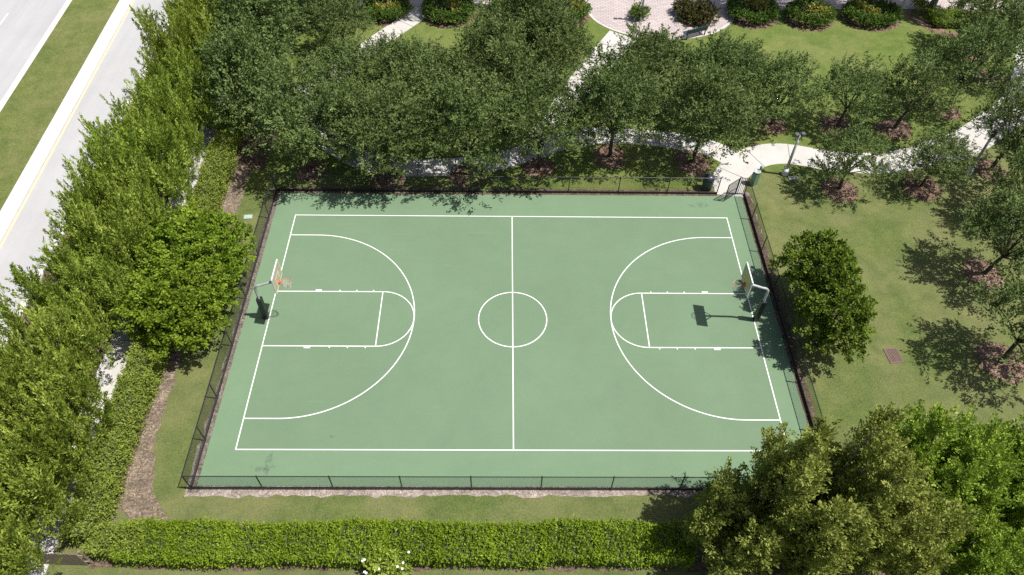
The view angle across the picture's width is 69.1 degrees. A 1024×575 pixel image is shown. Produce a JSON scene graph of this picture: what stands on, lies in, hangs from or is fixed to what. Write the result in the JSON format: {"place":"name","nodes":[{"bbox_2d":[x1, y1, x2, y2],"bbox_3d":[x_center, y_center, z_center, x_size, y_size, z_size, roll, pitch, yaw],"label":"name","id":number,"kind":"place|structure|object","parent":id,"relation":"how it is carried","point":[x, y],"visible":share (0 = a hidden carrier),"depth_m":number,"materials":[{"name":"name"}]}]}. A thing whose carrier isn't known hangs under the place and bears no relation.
{"place":"outdoors","nodes":[
{"label":"outdoors","id":0,"kind":"place"},
{"bbox_2d":[0,0,66,101],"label":"road","id":1,"kind":"structure","parent":0,"point":[25,25],"depth_m":56.06,"materials":[{"name":"grey asphalt"}]},
{"bbox_2d":[0,0,71,110],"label":"kerb","id":2,"kind":"structure","parent":1,"relation":"on","point":[11,89],"depth_m":53.73,"materials":[{"name":"concrete"}]},
{"bbox_2d":[0,0,173,336],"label":"road","id":3,"kind":"structure","parent":0,"point":[23,242],"depth_m":47.58,"materials":[{"name":"grey asphalt"}]},
{"bbox_2d":[0,0,132,243],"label":"kerb","id":4,"kind":"structure","parent":3,"relation":"on","point":[26,179],"depth_m":48.97,"materials":[{"name":"concrete"}]},
{"bbox_2d":[0,3,220,573],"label":"verge","id":5,"kind":"structure","parent":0,"point":[99,348],"depth_m":38.81,"materials":[{"name":"green plant"}]},
{"bbox_2d":[0,282,117,411],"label":"street tree","id":6,"kind":"object","parent":5,"relation":"on","point":[46,323],"visible":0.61,"depth_m":32.74,"materials":[{"name":"green plant"}]},
{"bbox_2d":[0,231,146,345],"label":"street tree","id":7,"kind":"object","parent":5,"relation":"on","point":[98,280],"visible":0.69,"depth_m":34.90,"materials":[{"name":"green plant"}]},
{"bbox_2d":[42,145,181,278],"bbox_3d":[-19.943,-3.124,38.145,5.966,7.478,6.050,-15,52,-13],"label":"street tree","id":8,"kind":"object","parent":5,"relation":"on","point":[124,229],"visible":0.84,"depth_m":36.67,"materials":[{"name":"green plant"}]},
{"bbox_2d":[67,99,199,222],"bbox_3d":[-20.568,-6.372,40.624,6.989,7.777,5.943,-32,58,-24],"label":"street tree","id":9,"kind":"object","parent":5,"relation":"on","point":[166,171],"visible":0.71,"depth_m":39.75,"materials":[{"name":"green plant"}]},
{"bbox_2d":[99,78,208,170],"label":"street tree","id":10,"kind":"object","parent":5,"relation":"on","point":[172,114],"visible":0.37,"depth_m":42.65,"materials":[{"name":"green plant"}]},
{"bbox_2d":[123,41,226,140],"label":"street tree","id":11,"kind":"object","parent":5,"relation":"on","point":[180,79],"visible":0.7,"depth_m":44.63,"materials":[{"name":"green plant"}]},
{"bbox_2d":[129,0,235,89],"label":"street tree","id":12,"kind":"object","parent":5,"relation":"on","point":[189,29],"visible":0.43,"depth_m":46.06,"materials":[{"name":"green plant"}]},
{"bbox_2d":[19,10,261,574],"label":"sidewalk","id":13,"kind":"structure","parent":0,"point":[120,342],"depth_m":36.97,"materials":[{"name":"concrete"}]},
{"bbox_2d":[303,7,735,176],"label":"path","id":14,"kind":"structure","parent":0,"point":[425,167],"depth_m":48.25,"materials":[{"name":"concrete"}]},
{"bbox_2d":[45,9,1023,574],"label":"ground","id":15,"kind":"structure","parent":0,"point":[913,255],"depth_m":37.84,"materials":[{"name":"green plant"}]},
{"bbox_2d":[0,438,89,574],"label":"street tree","id":16,"kind":"object","parent":15,"relation":"on","point":[29,491],"visible":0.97,"depth_m":28.04,"materials":[{"name":"green plant"}]},
{"bbox_2d":[0,336,117,514],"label":"street tree","id":17,"kind":"object","parent":15,"relation":"on","point":[51,435],"visible":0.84,"depth_m":30.01,"materials":[{"name":"green plant"}]},
{"bbox_2d":[0,0,119,210],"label":"median","id":18,"kind":"object","parent":15,"relation":"on","point":[28,111],"visible":1,"depth_m":51.56,"materials":[{"name":"green plant"}]},
{"bbox_2d":[29,550,92,565],"bbox_3d":[-18.456,11.018,30.384,2.120,1.354,0.160,2,50,0],"label":"wooden fence","id":19,"kind":"object","parent":15,"relation":"on","point":[72,559],"visible":0.76,"depth_m":30.36,"materials":[{"name":"brown wood"}]},
{"bbox_2d":[69,27,277,520],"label":"hedge soil","id":20,"kind":"structure","parent":15,"relation":"on","point":[135,448],"depth_m":34.42,"materials":[{"name":"brown soil"}]},
{"bbox_2d":[58,18,282,561],"bbox_3d":[-16.932,-4.314,42.713,3.849,2.252,39.661,0,50,-1],"label":"rough hedge","id":21,"kind":"object","parent":20,"relation":"on","point":[137,382],"visible":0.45,"depth_m":33.77,"materials":[{"name":"green plant"}]},
{"bbox_2d":[108,257,241,362],"bbox_3d":[-16.365,1.144,36.252,5.651,5.046,5.488,0,50,-1],"label":"broadleaf tree","id":22,"kind":"object","parent":15,"relation":"on","point":[189,312],"visible":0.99,"depth_m":35.24,"materials":[{"name":"green plant"}]},
{"bbox_2d":[117,156,250,522],"bbox_3d":[-16.749,0.867,39.671,2.445,0.001,24.612,-2,51,-3],"label":"mulch strip","id":23,"kind":"object","parent":15,"relation":"on","point":[139,501],"visible":0.59,"depth_m":34.39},
{"bbox_2d":[129,199,256,304],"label":"broadleaf tree","id":24,"kind":"object","parent":15,"relation":"on","point":[194,226],"visible":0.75,"depth_m":37.27,"materials":[{"name":"green plant"}]},
{"bbox_2d":[182,175,276,485],"bbox_3d":[-14.253,1.124,38.643,0.072,1.445,19.144,0,50,-1],"label":"chain fence","id":25,"kind":"object","parent":15,"relation":"on","point":[211,385],"visible":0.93,"depth_m":37.12,"materials":[{"name":"black metal"}]},
{"bbox_2d":[361,543,414,574],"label":"flowering shrub","id":26,"kind":"object","parent":15,"relation":"on","point":[389,569],"visible":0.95,"depth_m":30.09,"materials":[{"name":"green plant"}]},
{"bbox_2d":[89,523,708,571],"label":"hedge soil","id":27,"kind":"structure","parent":15,"relation":"on","point":[701,565],"depth_m":30.98,"materials":[{"name":"brown soil"}]},
{"bbox_2d":[108,514,698,571],"bbox_3d":[-4.374,10.648,31.009,24.325,1.639,2.151,0,50,-1],"label":"clipped hedge","id":28,"kind":"object","parent":27,"relation":"on","point":[340,543],"visible":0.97,"depth_m":30.69,"materials":[{"name":"green plant"}]},
{"bbox_2d":[181,475,743,490],"bbox_3d":[0.039,8.620,32.708,28.578,1.445,0.072,0,50,-1],"label":"chain fence","id":29,"kind":"object","parent":15,"relation":"on","point":[191,487],"visible":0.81,"depth_m":32.74,"materials":[{"name":"black metal"}]},
{"bbox_2d":[184,187,805,497],"bbox_3d":[0.077,1.633,39.349,29.325,0.001,20.061,0,50,-1],"label":"gravel strip","id":30,"kind":"object","parent":15,"relation":"on","point":[233,493],"visible":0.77,"depth_m":33.11,"materials":[{"name":"beige gravel"}]},
{"bbox_2d":[187,188,279,492],"bbox_3d":[-14.159,1.498,39.195,0.710,0.001,19.711,0,50,-1],"label":"soil strip","id":31,"kind":"object","parent":30,"relation":"on","point":[211,427],"visible":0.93,"depth_m":38.07,"materials":[{"name":"brown soil"}]},
{"bbox_2d":[278,187,716,195],"bbox_3d":[-0.825,-5.847,45.501,26.855,0.001,0.708,0,50,-1],"label":"soil strip","id":32,"kind":"object","parent":30,"relation":"on","point":[345,192],"visible":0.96,"depth_m":45.49,"materials":[{"name":"brown soil"}]},
{"bbox_2d":[197,193,808,486],"bbox_3d":[0.016,1.638,39.342,28.164,0.050,18.919,0,50,-1],"label":"court surface","id":33,"kind":"object","parent":30,"relation":"on","point":[223,457],"visible":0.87,"depth_m":35.60,"materials":[{"name":"green paint"}]},
{"bbox_2d":[254,259,290,319],"bbox_3d":[-11.941,0.251,37.729,1.987,3.870,1.303,17,52,13],"label":"basketball hoop","id":34,"kind":"object","parent":33,"relation":"on","point":[275,281],"visible":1,"depth_m":36.97,"materials":[{"name":"grey metal"}]},
{"bbox_2d":[236,215,785,449],"bbox_3d":[0.037,1.657,39.289,25.600,0.001,15.240,0,50,-1],"label":"playing area","id":35,"kind":"object","parent":33,"relation":"on","point":[446,382],"visible":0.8,"depth_m":38.41,"materials":[{"name":"green paint"}]},
{"bbox_2d":[235,215,784,450],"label":"court lines","id":36,"kind":"object","parent":35,"relation":"on","point":[512,346],"visible":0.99,"depth_m":38.31,"materials":[{"name":"white paint"}]},
{"bbox_2d":[733,262,768,322],"bbox_3d":[11.999,0.603,37.872,1.987,3.870,1.303,17,52,13],"label":"basketball hoop","id":37,"kind":"object","parent":33,"relation":"on","point":[747,280],"visible":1,"depth_m":37.27,"materials":[{"name":"grey metal"}]},
{"bbox_2d":[271,174,721,194],"bbox_3d":[-0.871,-6.217,44.951,26.922,1.445,0.072,0,50,-1],"label":"chain fence","id":38,"kind":"object","parent":15,"relation":"on","point":[505,191],"visible":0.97,"depth_m":45.13,"materials":[{"name":"black metal"}]},
{"bbox_2d":[742,196,830,476],"bbox_3d":[14.370,1.775,39.480,0.689,0.001,19.139,0,50,-1],"label":"soil strip","id":39,"kind":"object","parent":15,"relation":"on","point":[792,344],"visible":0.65,"depth_m":39.63,"materials":[{"name":"brown soil"}]},
{"bbox_2d":[743,177,833,470],"bbox_3d":[14.284,1.252,39.054,0.072,1.445,19.228,0,50,-1],"label":"chain fence","id":40,"kind":"object","parent":15,"relation":"on","point":[777,304],"visible":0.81,"depth_m":39.15,"materials":[{"name":"black metal"}]},
{"bbox_2d":[768,228,862,308],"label":"broadleaf tree","id":41,"kind":"object","parent":15,"relation":"on","point":[828,254],"visible":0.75,"depth_m":37.57,"materials":[{"name":"green plant"}]},
{"bbox_2d":[792,268,878,363],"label":"broadleaf tree","id":42,"kind":"object","parent":15,"relation":"on","point":[854,319],"visible":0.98,"depth_m":35.85,"materials":[{"name":"green plant"}]},
{"bbox_2d":[819,176,858,201],"bbox_3d":[20.283,-6.110,46.052,2.472,0.114,2.426,0,50,-1],"label":"mulch ring","id":43,"kind":"object","parent":15,"relation":"on","point":[846,192],"visible":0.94,"depth_m":45.95,"materials":[{"name":"brown wood"}]},
{"bbox_2d":[808,123,904,192],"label":"oak tree","id":44,"kind":"object","parent":43,"relation":"on","point":[838,143],"visible":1,"depth_m":43.65,"materials":[{"name":"green plant"}]},
{"bbox_2d":[900,173,943,201],"bbox_3d":[25.522,-6.312,46.320,2.568,0.110,2.586,26,55,19],"label":"mulch ring","id":45,"kind":"object","parent":15,"relation":"on","point":[929,190],"visible":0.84,"depth_m":46.16,"materials":[{"name":"brown wood"}]},
{"bbox_2d":[891,126,981,187],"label":"oak tree","id":46,"kind":"object","parent":15,"relation":"on","point":[941,138],"visible":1,"depth_m":44.16,"materials":[{"name":"green plant"}]},
{"bbox_2d":[962,258,1005,289],"bbox_3d":[26.515,-0.804,41.787,2.422,0.109,2.391,0,50,-1],"label":"mulch ring","id":47,"kind":"object","parent":15,"relation":"on","point":[974,268],"visible":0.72,"depth_m":41.79,"materials":[{"name":"brown soil"}]},
{"bbox_2d":[955,182,1023,287],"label":"oak tree","id":48,"kind":"object","parent":47,"relation":"on","point":[989,215],"visible":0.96,"depth_m":38.78,"materials":[{"name":"green plant"}]},
{"bbox_2d":[974,158,1006,181],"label":"mulch ring","id":49,"kind":"object","parent":15,"relation":"on","point":[982,165],"visible":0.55,"depth_m":47.40,"materials":[{"name":"brown wood"}]},
{"bbox_2d":[964,77,1023,170],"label":"oak tree","id":50,"kind":"object","parent":49,"relation":"on","point":[1004,107],"visible":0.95,"depth_m":44.28,"materials":[{"name":"green plant"}]},
{"bbox_2d":[972,341,1023,383],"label":"mulch ring","id":51,"kind":"object","parent":15,"relation":"on","point":[993,367],"visible":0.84,"depth_m":37.87,"materials":[{"name":"brown soil"}]},
{"bbox_2d":[972,272,1023,382],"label":"oak tree","id":52,"kind":"object","parent":51,"relation":"on","point":[1014,291],"visible":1,"depth_m":35.29,"materials":[{"name":"green plant"}]},
{"bbox_2d":[984,138,1023,225],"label":"oak tree","id":53,"kind":"object","parent":15,"relation":"on","point":[998,173],"visible":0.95,"depth_m":42.03,"materials":[{"name":"green plant"}]},
{"bbox_2d":[528,31,633,141],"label":"path","id":54,"kind":"structure","parent":0,"point":[611,38],"depth_m":55.39,"materials":[{"name":"concrete"}]},
{"bbox_2d":[245,7,1015,188],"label":"park lawn","id":55,"kind":"structure","parent":0,"point":[839,38],"depth_m":50.85,"materials":[{"name":"green plant"}]},
{"bbox_2d":[233,119,275,169],"bbox_3d":[-16.434,-9.829,48.509,2.566,0.001,6.406,0,50,-1],"label":"mulch strip","id":56,"kind":"object","parent":55,"relation":"on","point":[256,160],"visible":0.36,"depth_m":47.41,"materials":[{"name":"brown wood"}]},
{"bbox_2d":[184,11,305,140],"bbox_3d":[-16.218,-12.814,45.572,6.794,8.510,8.159,-11,52,-10],"label":"oak tree","id":57,"kind":"object","parent":56,"relation":"on","point":[240,49],"visible":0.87,"depth_m":43.96,"materials":[{"name":"green plant"}]},
{"bbox_2d":[195,0,322,67],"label":"oak tree","id":58,"kind":"object","parent":55,"relation":"on","point":[224,7],"visible":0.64,"depth_m":47.31,"materials":[{"name":"green plant"}]},
{"bbox_2d":[292,160,327,182],"bbox_3d":[-12.586,-7.303,46.441,2.212,0.114,2.162,0,50,-1],"label":"mulch ring","id":59,"kind":"object","parent":55,"relation":"on","point":[316,164],"visible":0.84,"depth_m":46.39,"materials":[{"name":"brown wood"}]},
{"bbox_2d":[238,52,356,176],"bbox_3d":[-12.429,-9.510,43.668,7.217,7.313,7.352,0,50,-1],"label":"oak tree","id":60,"kind":"object","parent":59,"relation":"on","point":[274,103],"visible":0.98,"depth_m":42.21,"materials":[{"name":"green plant"}]},
{"bbox_2d":[299,0,378,53],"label":"oak tree","id":61,"kind":"object","parent":55,"relation":"on","point":[323,26],"visible":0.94,"depth_m":51.44,"materials":[{"name":"green plant"}]},
{"bbox_2d":[298,29,389,113],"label":"oak tree","id":62,"kind":"object","parent":55,"relation":"on","point":[350,61],"visible":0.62,"depth_m":46.59,"materials":[{"name":"green plant"}]},
{"bbox_2d":[318,63,436,182],"bbox_3d":[-7.904,-8.876,43.667,6.500,6.636,7.312,18,52,13],"label":"oak tree","id":63,"kind":"object","parent":55,"relation":"on","point":[360,138],"visible":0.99,"depth_m":42.33,"materials":[{"name":"green plant"}]},
{"bbox_2d":[359,29,425,88],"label":"oak tree","id":64,"kind":"object","parent":55,"relation":"on","point":[382,41],"visible":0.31,"depth_m":48.69,"materials":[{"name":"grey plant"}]},
{"bbox_2d":[380,29,469,117],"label":"oak tree","id":65,"kind":"object","parent":55,"relation":"on","point":[432,57],"visible":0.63,"depth_m":46.26,"materials":[{"name":"green plant"}]},
{"bbox_2d":[420,0,476,23],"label":"ring hedge","id":66,"kind":"object","parent":55,"relation":"on","point":[430,9],"visible":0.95,"depth_m":57.03,"materials":[{"name":"green plant"}]},
{"bbox_2d":[447,162,487,188],"bbox_3d":[-2.757,-7.066,46.428,2.604,0.108,2.674,0,50,-1],"label":"mulch ring","id":67,"kind":"object","parent":55,"relation":"on","point":[459,170],"visible":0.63,"depth_m":46.36,"materials":[{"name":"brown wood"}]},
{"bbox_2d":[410,63,525,193],"bbox_3d":[-2.545,-9.267,43.611,6.700,7.378,7.625,-3,51,-4],"label":"oak tree","id":68,"kind":"object","parent":67,"relation":"on","point":[466,91],"visible":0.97,"depth_m":42.28,"materials":[{"name":"green plant"}]},
{"bbox_2d":[443,4,547,109],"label":"oak tree","id":69,"kind":"object","parent":55,"relation":"on","point":[475,39],"visible":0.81,"depth_m":46.42,"materials":[{"name":"green plant"}]},
{"bbox_2d":[463,0,540,77],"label":"oak tree","id":70,"kind":"object","parent":55,"relation":"on","point":[485,14],"visible":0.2,"depth_m":49.72,"materials":[{"name":"green plant"}]},
{"bbox_2d":[480,0,586,72],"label":"oak tree","id":71,"kind":"object","parent":55,"relation":"on","point":[543,7],"visible":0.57,"depth_m":49.32,"materials":[{"name":"green plant"}]},
{"bbox_2d":[494,60,606,167],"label":"oak tree","id":72,"kind":"object","parent":55,"relation":"on","point":[559,115],"visible":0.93,"depth_m":42.90,"materials":[{"name":"green plant"}]},
{"bbox_2d":[523,7,599,81],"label":"oak tree","id":73,"kind":"object","parent":55,"relation":"on","point":[576,40],"visible":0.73,"depth_m":49.50,"materials":[{"name":"green plant"}]},
{"bbox_2d":[591,145,628,168],"bbox_3d":[6.281,-8.408,47.700,2.375,0.115,2.430,0,50,-1],"label":"mulch ring","id":74,"kind":"object","parent":55,"relation":"on","point":[615,160],"visible":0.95,"depth_m":47.61,"materials":[{"name":"brown wood"}]},
{"bbox_2d":[561,37,675,156],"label":"oak tree","id":75,"kind":"object","parent":74,"relation":"on","point":[592,77],"visible":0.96,"depth_m":43.53,"materials":[{"name":"green plant"}]},
{"bbox_2d":[602,19,696,106],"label":"oak tree","id":76,"kind":"object","parent":55,"relation":"on","point":[676,52],"visible":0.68,"depth_m":47.81,"materials":[{"name":"green plant"}]},
{"bbox_2d":[671,149,712,176],"bbox_3d":[11.493,-7.996,47.455,2.698,0.104,2.678,0,50,-1],"label":"mulch ring","id":77,"kind":"object","parent":55,"relation":"on","point":[698,167],"visible":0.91,"depth_m":47.33,"materials":[{"name":"brown wood"}]},
{"bbox_2d":[651,54,775,165],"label":"oak tree","id":78,"kind":"object","parent":77,"relation":"on","point":[724,91],"visible":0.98,"depth_m":43.51,"materials":[{"name":"green plant"}]},
{"bbox_2d":[670,27,775,119],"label":"oak tree","id":79,"kind":"object","parent":55,"relation":"on","point":[744,69],"visible":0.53,"depth_m":46.73,"materials":[{"name":"green plant"}]},
{"bbox_2d":[731,8,777,29],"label":"bed mulch","id":80,"kind":"object","parent":55,"relation":"on","point":[746,24],"visible":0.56,"depth_m":58.03,"materials":[{"name":"brown soil"}]},
{"bbox_2d":[724,0,781,24],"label":"ring hedge","id":81,"kind":"object","parent":80,"relation":"on","point":[772,11],"visible":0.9,"depth_m":57.60,"materials":[{"name":"green plant"}]},
{"bbox_2d":[740,49,826,126],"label":"oak tree","id":82,"kind":"object","parent":55,"relation":"on","point":[792,72],"visible":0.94,"depth_m":47.08,"materials":[{"name":"green plant"}]},
{"bbox_2d":[783,9,833,30],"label":"bed mulch","id":83,"kind":"object","parent":55,"relation":"on","point":[791,22],"visible":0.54,"depth_m":58.00,"materials":[{"name":"brown soil"}]},
{"bbox_2d":[782,0,837,27],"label":"ring hedge","id":84,"kind":"object","parent":83,"relation":"on","point":[791,10],"visible":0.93,"depth_m":57.57,"materials":[{"name":"green plant"}]},
{"bbox_2d":[820,115,854,135],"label":"mulch ring","id":85,"kind":"object","parent":55,"relation":"on","point":[828,122],"visible":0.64,"depth_m":50.09,"materials":[{"name":"brown wood"}]},
{"bbox_2d":[815,49,899,126],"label":"oak tree","id":86,"kind":"object","parent":85,"relation":"on","point":[863,77],"visible":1,"depth_m":47.00,"materials":[{"name":"green plant"}]},
{"bbox_2d":[840,11,899,30],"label":"bed mulch","id":87,"kind":"object","parent":55,"relation":"on","point":[856,25],"visible":0.48,"depth_m":58.10,"materials":[{"name":"brown wood"}]},
{"bbox_2d":[839,0,904,27],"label":"ring hedge","id":88,"kind":"object","parent":87,"relation":"on","point":[890,10],"visible":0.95,"depth_m":57.67,"materials":[{"name":"green plant"}]},
{"bbox_2d":[874,117,914,139],"bbox_3d":[25.652,-10.712,49.958,2.696,0.110,2.556,0,50,-1],"label":"mulch ring","id":89,"kind":"object","parent":55,"relation":"on","point":[903,129],"visible":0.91,"depth_m":49.87,"materials":[{"name":"brown wood"}]},
{"bbox_2d":[866,44,968,133],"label":"oak tree","id":90,"kind":"object","parent":89,"relation":"on","point":[918,69],"visible":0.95,"depth_m":46.57,"materials":[{"name":"green plant"}]},
{"bbox_2d":[919,9,1023,110],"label":"oak tree","id":91,"kind":"object","parent":55,"relation":"on","point":[980,41],"visible":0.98,"depth_m":47.23,"materials":[{"name":"green plant"}]},
{"bbox_2d":[925,6,1023,30],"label":"broad hedge","id":92,"kind":"object","parent":55,"relation":"on","point":[939,18],"visible":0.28,"depth_m":57.97,"materials":[{"name":"green plant"}]},
{"bbox_2d":[947,0,1022,49],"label":"oak tree","id":93,"kind":"object","parent":55,"relation":"on","point":[972,4],"visible":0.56,"depth_m":53.16,"materials":[{"name":"green plant"}]},
{"bbox_2d":[973,69,1006,87],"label":"mulch ring","id":94,"kind":"object","parent":55,"relation":"on","point":[985,76],"visible":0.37,"depth_m":53.63,"materials":[{"name":"brown soil"}]},
{"bbox_2d":[958,0,1023,77],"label":"oak tree","id":95,"kind":"object","parent":94,"relation":"on","point":[1018,12],"visible":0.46,"depth_m":50.29,"materials":[{"name":"green plant"}]},
{"bbox_2d":[589,8,731,37],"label":"plaza","id":96,"kind":"structure","parent":0,"point":[614,18],"depth_m":58.11,"materials":[{"name":"grey brick"}]},
{"bbox_2d":[670,0,724,27],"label":"cordyline shrub","id":97,"kind":"object","parent":96,"relation":"on","point":[700,10],"visible":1,"depth_m":57.44,"materials":[{"name":"green plant"}]},
{"bbox_2d":[303,0,1022,12],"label":"paved street","id":98,"kind":"structure","parent":0,"point":[654,3],"depth_m":59.78,"materials":[{"name":"grey asphalt"}]},
{"bbox_2d":[359,0,413,21],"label":"ring hedge","id":99,"kind":"object","parent":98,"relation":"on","point":[396,11],"visible":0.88,"depth_m":57.08,"materials":[{"name":"green plant"}]},
{"bbox_2d":[706,506,1021,574],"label":"shaded soil","id":100,"kind":"structure","parent":0,"point":[861,571],"depth_m":31.13,"materials":[{"name":"brown soil"}]},
{"bbox_2d":[678,453,795,574],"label":"olive tree","id":101,"kind":"object","parent":100,"relation":"on","point":[725,519],"visible":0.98,"depth_m":28.39,"materials":[{"name":"green plant"}]},
{"bbox_2d":[735,401,932,574],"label":"olive tree","id":102,"kind":"object","parent":100,"relation":"on","point":[830,522],"visible":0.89,"depth_m":26.24,"materials":[{"name":"green plant"}]},
{"bbox_2d":[833,454,982,574],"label":"olive tree","id":103,"kind":"object","parent":100,"relation":"on","point":[905,539],"visible":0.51,"depth_m":27.34,"materials":[{"name":"green plant"}]},
{"bbox_2d":[888,399,1021,516],"bbox_3d":[18.057,7.258,31.052,5.314,6.236,4.678,0,50,-1],"label":"leafy tree","id":104,"kind":"object","parent":100,"relation":"on","point":[939,460],"visible":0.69,"depth_m":29.79,"materials":[{"name":"green plant"}]},
{"bbox_2d":[918,476,1023,574],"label":"leafy tree","id":105,"kind":"object","parent":100,"relation":"on","point":[983,553],"visible":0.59,"depth_m":28.98,"materials":[{"name":"green plant"}]},
{"bbox_2d":[946,410,1023,522],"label":"leafy tree","id":106,"kind":"object","parent":100,"relation":"on","point":[1014,456],"visible":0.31,"depth_m":30.57,"materials":[{"name":"green plant"}]},
{"bbox_2d":[713,45,1023,197],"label":"path","id":107,"kind":"structure","parent":0,"point":[730,169],"depth_m":48.01,"materials":[{"name":"concrete"}]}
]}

